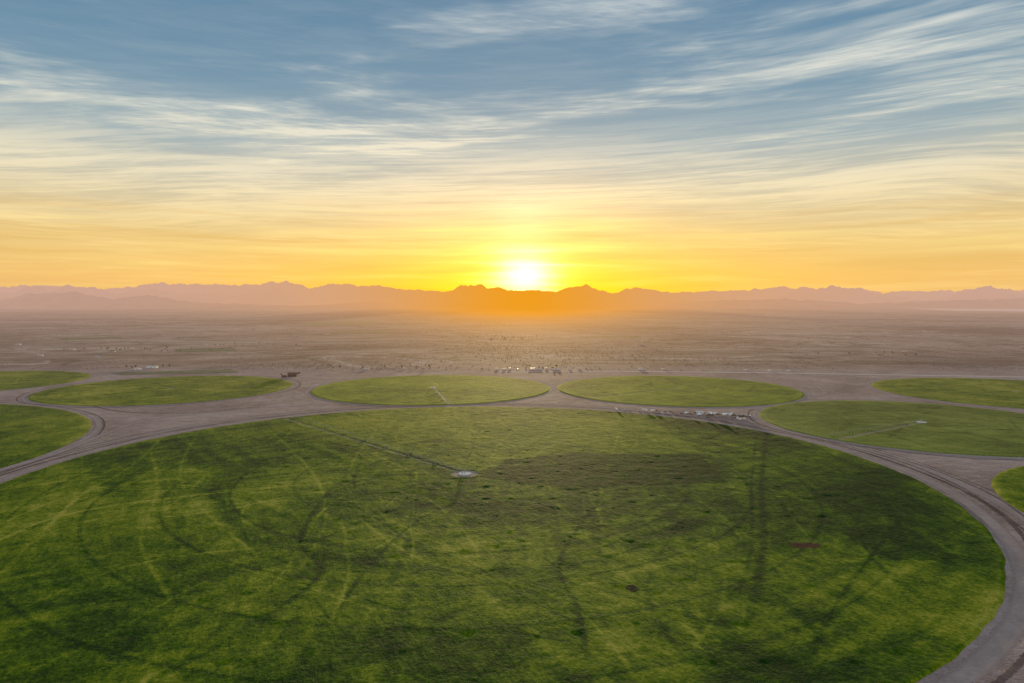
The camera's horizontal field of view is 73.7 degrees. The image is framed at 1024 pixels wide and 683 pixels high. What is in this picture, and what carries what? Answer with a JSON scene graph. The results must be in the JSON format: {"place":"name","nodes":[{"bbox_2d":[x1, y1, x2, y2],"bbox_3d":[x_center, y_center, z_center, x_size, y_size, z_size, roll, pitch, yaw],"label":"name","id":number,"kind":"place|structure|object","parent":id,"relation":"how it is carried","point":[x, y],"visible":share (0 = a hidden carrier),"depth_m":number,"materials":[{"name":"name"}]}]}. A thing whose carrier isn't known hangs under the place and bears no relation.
{"place":"outdoors","nodes":[
{"label":"outdoors","id":0,"kind":"place"},
{"bbox_2d":[0,371,90,390],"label":"crop field","id":1,"kind":"structure","parent":0,"point":[10,380],"depth_m":1423.46,"materials":[{"name":"green plant"}]},
{"bbox_2d":[0,404,91,467],"bbox_3d":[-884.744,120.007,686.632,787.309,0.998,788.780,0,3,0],"label":"crop field","id":2,"kind":"structure","parent":0,"point":[28,432],"depth_m":847.21,"materials":[{"name":"green plant"}]},
{"bbox_2d":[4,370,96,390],"bbox_3d":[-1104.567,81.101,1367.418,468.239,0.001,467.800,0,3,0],"label":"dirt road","id":3,"kind":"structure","parent":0,"point":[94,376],"depth_m":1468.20,"materials":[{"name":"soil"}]},
{"bbox_2d":[0,403,101,470],"bbox_3d":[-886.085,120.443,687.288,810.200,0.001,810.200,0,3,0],"label":"dirt road","id":4,"kind":"structure","parent":0,"point":[97,428],"depth_m":892.86,"materials":[{"name":"soil"}]},
{"bbox_2d":[0,402,105,472],"bbox_3d":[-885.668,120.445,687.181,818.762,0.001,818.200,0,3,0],"label":"dirt road","id":5,"kind":"structure","parent":0,"point":[104,424],"depth_m":878.49,"materials":[{"name":"brown soil"}]},
{"bbox_2d":[61,337,122,339],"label":"green strip","id":6,"kind":"object","parent":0,"point":[85,338],"visible":1,"depth_m":2991.07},
{"bbox_2d":[16,375,300,407],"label":"dirt road","id":7,"kind":"structure","parent":0,"point":[166,405],"depth_m":1195.60,"materials":[{"name":"brown soil"}]},
{"bbox_2d":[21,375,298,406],"bbox_3d":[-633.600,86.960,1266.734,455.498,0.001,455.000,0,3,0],"label":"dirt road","id":8,"kind":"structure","parent":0,"point":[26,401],"depth_m":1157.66,"materials":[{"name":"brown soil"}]},
{"bbox_2d":[28,376,292,405],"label":"crop field","id":9,"kind":"structure","parent":0,"point":[159,390],"depth_m":1229.62,"materials":[{"name":"green plant"}]},
{"bbox_2d":[0,404,325,469],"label":"dirt road","id":10,"kind":"structure","parent":0,"point":[73,446],"depth_m":813.02,"materials":[{"name":"brown soil"}]},
{"bbox_2d":[93,406,254,412],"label":"dirt road","id":11,"kind":"structure","parent":0,"point":[186,412],"depth_m":1007.86,"materials":[{"name":"brown soil"}]},
{"bbox_2d":[114,369,236,374],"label":"green strip","id":12,"kind":"object","parent":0,"point":[182,372],"visible":1,"depth_m":1548.55,"materials":[{"name":"green plant"}]},
{"bbox_2d":[175,347,236,351],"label":"green strip","id":13,"kind":"object","parent":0,"point":[206,349],"visible":1,"depth_m":2299.27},
{"bbox_2d":[15,323,584,332],"bbox_3d":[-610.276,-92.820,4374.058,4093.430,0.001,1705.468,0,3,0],"label":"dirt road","id":14,"kind":"structure","parent":0,"point":[295,325],"depth_m":4656.13,"materials":[{"name":"brown soil"}]},
{"bbox_2d":[92,370,519,374],"bbox_3d":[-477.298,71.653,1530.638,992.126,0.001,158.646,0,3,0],"label":"dirt road","id":15,"kind":"structure","parent":0,"point":[391,370],"depth_m":1596.76,"materials":[{"name":"brown soil"}]},
{"bbox_2d":[331,331,391,333],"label":"green strip","id":16,"kind":"object","parent":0,"point":[356,332],"visible":1,"depth_m":3580.31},
{"bbox_2d":[311,375,549,404],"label":"crop field","id":17,"kind":"structure","parent":0,"point":[418,390],"depth_m":1230.67,"materials":[{"name":"green plant"}]},
{"bbox_2d":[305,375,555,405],"bbox_3d":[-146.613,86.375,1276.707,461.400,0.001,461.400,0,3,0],"label":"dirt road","id":18,"kind":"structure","parent":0,"point":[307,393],"depth_m":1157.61,"materials":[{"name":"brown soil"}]},
{"bbox_2d":[0,406,1005,682],"bbox_3d":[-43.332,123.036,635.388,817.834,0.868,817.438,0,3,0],"label":"crop field","id":19,"kind":"structure","parent":0,"point":[560,546],"depth_m":424.86,"materials":[{"name":"green plant"}]},
{"bbox_2d":[298,416,470,475],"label":"irrigation pivot","id":20,"kind":"object","parent":19,"relation":"on","point":[463,472],"visible":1,"depth_m":675.44,"materials":[{"name":"metal"}]},
{"bbox_2d":[22,403,995,492],"bbox_3d":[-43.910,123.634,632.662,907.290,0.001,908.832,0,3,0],"label":"dirt road","id":21,"kind":"structure","parent":0,"point":[621,407],"depth_m":801.43,"materials":[{"name":"brown soil"}]},
{"bbox_2d":[11,340,1007,359],"bbox_3d":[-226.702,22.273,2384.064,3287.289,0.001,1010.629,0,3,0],"label":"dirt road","id":22,"kind":"structure","parent":0,"point":[590,350],"depth_m":2255.14,"materials":[{"name":"brown soil"}]},
{"bbox_2d":[0,306,1023,682],"bbox_3d":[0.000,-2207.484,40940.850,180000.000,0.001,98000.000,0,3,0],"label":"ground","id":23,"kind":"structure","parent":0,"point":[568,330],"depth_m":2211.17,"materials":[{"name":"soil"}]},
{"bbox_2d":[287,372,296,376],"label":"farm house","id":24,"kind":"structure","parent":23,"relation":"on","point":[292,374],"depth_m":1462.94,"materials":[{"name":"brown wood"}]},
{"bbox_2d":[1,314,1022,369],"bbox_3d":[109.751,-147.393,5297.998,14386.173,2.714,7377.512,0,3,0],"label":"desert scrub","id":25,"kind":"object","parent":23,"relation":"on","point":[548,348],"visible":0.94,"depth_m":2152.49,"materials":[{"name":"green plant"}]},
{"bbox_2d":[736,415,745,419],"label":"site cabin","id":26,"kind":"object","parent":23,"relation":"on","point":[739,417],"visible":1,"depth_m":933.13,"materials":[{"name":"metal"}]},
{"bbox_2d":[0,284,1023,305],"bbox_3d":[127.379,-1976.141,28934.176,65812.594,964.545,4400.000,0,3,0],"label":"mountains","id":27,"kind":"structure","parent":0,"point":[482,295],"depth_m":28076.40,"materials":[{"name":"brown stone"}]},
{"bbox_2d":[0,291,1023,307],"bbox_3d":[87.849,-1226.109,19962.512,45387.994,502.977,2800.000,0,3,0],"label":"mountains","id":28,"kind":"structure","parent":0,"point":[75,299],"depth_m":19221.73,"materials":[{"name":"brown stone"}]},
{"bbox_2d":[0,405,1023,682],"bbox_3d":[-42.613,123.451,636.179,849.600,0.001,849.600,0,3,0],"label":"dirt road","id":29,"kind":"structure","parent":0,"point":[990,653],"depth_m":426.51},
{"bbox_2d":[0,280,1023,300],"bbox_3d":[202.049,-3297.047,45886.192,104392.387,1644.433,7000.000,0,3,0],"label":"mountains","id":30,"kind":"structure","parent":0,"point":[195,288],"depth_m":45181.00,"materials":[{"name":"brown stone"}]},
{"bbox_2d":[0,403,1023,530],"bbox_3d":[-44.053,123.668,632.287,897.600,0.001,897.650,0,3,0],"label":"dirt road","id":31,"kind":"structure","parent":0,"point":[996,501],"depth_m":741.71,"materials":[{"name":"brown soil"}]},
{"bbox_2d":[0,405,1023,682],"bbox_3d":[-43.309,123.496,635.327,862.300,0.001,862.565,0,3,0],"label":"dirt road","id":32,"kind":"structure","parent":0,"point":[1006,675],"depth_m":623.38,"materials":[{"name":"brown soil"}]},
{"bbox_2d":[0,0,1023,293],"label":"sky","id":33,"kind":"structure","parent":0,"point":[611,146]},
{"bbox_2d":[591,336,640,336],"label":"green strip","id":34,"kind":"object","parent":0,"point":[615,336],"visible":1,"depth_m":3164.17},
{"bbox_2d":[557,376,804,406],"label":"crop field","id":35,"kind":"structure","parent":0,"point":[687,391],"depth_m":1216.68,"materials":[{"name":"green plant"}]},
{"bbox_2d":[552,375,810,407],"bbox_3d":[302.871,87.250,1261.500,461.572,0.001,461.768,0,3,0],"label":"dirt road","id":36,"kind":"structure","parent":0,"point":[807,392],"depth_m":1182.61,"materials":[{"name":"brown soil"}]},
{"bbox_2d":[500,371,1019,376],"bbox_3d":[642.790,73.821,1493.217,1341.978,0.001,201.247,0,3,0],"label":"dirt road","id":37,"kind":"structure","parent":0,"point":[762,372],"depth_m":1551.48,"materials":[{"name":"brown soil"}]},
{"bbox_2d":[707,376,829,408],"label":"dirt road","id":38,"kind":"structure","parent":0,"point":[823,392],"depth_m":1195.24,"materials":[{"name":"soil"}]},
{"bbox_2d":[657,367,998,370],"bbox_3d":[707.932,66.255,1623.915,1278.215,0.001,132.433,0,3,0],"label":"dirt road","id":39,"kind":"structure","parent":0,"point":[812,368],"depth_m":1644.75,"materials":[{"name":"brown soil"}]},
{"bbox_2d":[822,389,896,397],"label":"dirt road","id":40,"kind":"structure","parent":0,"point":[855,395],"depth_m":1169.64,"materials":[{"name":"brown soil"}]},
{"bbox_2d":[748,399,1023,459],"bbox_3d":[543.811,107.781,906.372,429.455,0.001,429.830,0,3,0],"label":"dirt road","id":41,"kind":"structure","parent":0,"point":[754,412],"depth_m":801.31,"materials":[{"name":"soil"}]},
{"bbox_2d":[759,400,1023,456],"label":"crop field","id":42,"kind":"structure","parent":0,"point":[954,429],"depth_m":888.21,"materials":[{"name":"green grass"}]},
{"bbox_2d":[831,419,926,436],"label":"irrigation pivot","id":43,"kind":"object","parent":42,"relation":"on","point":[921,421],"visible":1,"depth_m":880.90,"materials":[{"name":"metal"}]},
{"bbox_2d":[767,311,1020,344],"bbox_3d":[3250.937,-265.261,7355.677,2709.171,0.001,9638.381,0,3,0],"label":"dirt road","id":44,"kind":"structure","parent":0,"point":[891,332],"depth_m":3586.72,"materials":[{"name":"soil"}]},
{"bbox_2d":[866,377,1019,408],"bbox_3d":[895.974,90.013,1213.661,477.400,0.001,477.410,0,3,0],"label":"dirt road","id":45,"kind":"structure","parent":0,"point":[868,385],"depth_m":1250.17,"materials":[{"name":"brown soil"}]},
{"bbox_2d":[871,378,1023,408],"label":"crop field","id":46,"kind":"structure","parent":0,"point":[996,392],"depth_m":1243.77,"materials":[{"name":"green plant"}]},
{"bbox_2d":[906,308,1023,311],"bbox_3d":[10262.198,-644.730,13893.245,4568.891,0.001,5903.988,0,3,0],"label":"dry lake","id":47,"kind":"structure","parent":0,"point":[1019,310],"depth_m":14489.26,"materials":[{"name":"beige soil"}]},
{"bbox_2d":[991,466,1023,511],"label":"crop field","id":48,"kind":"structure","parent":0,"point":[1007,486],"depth_m":590.17,"materials":[{"name":"green plant"}]}
]}

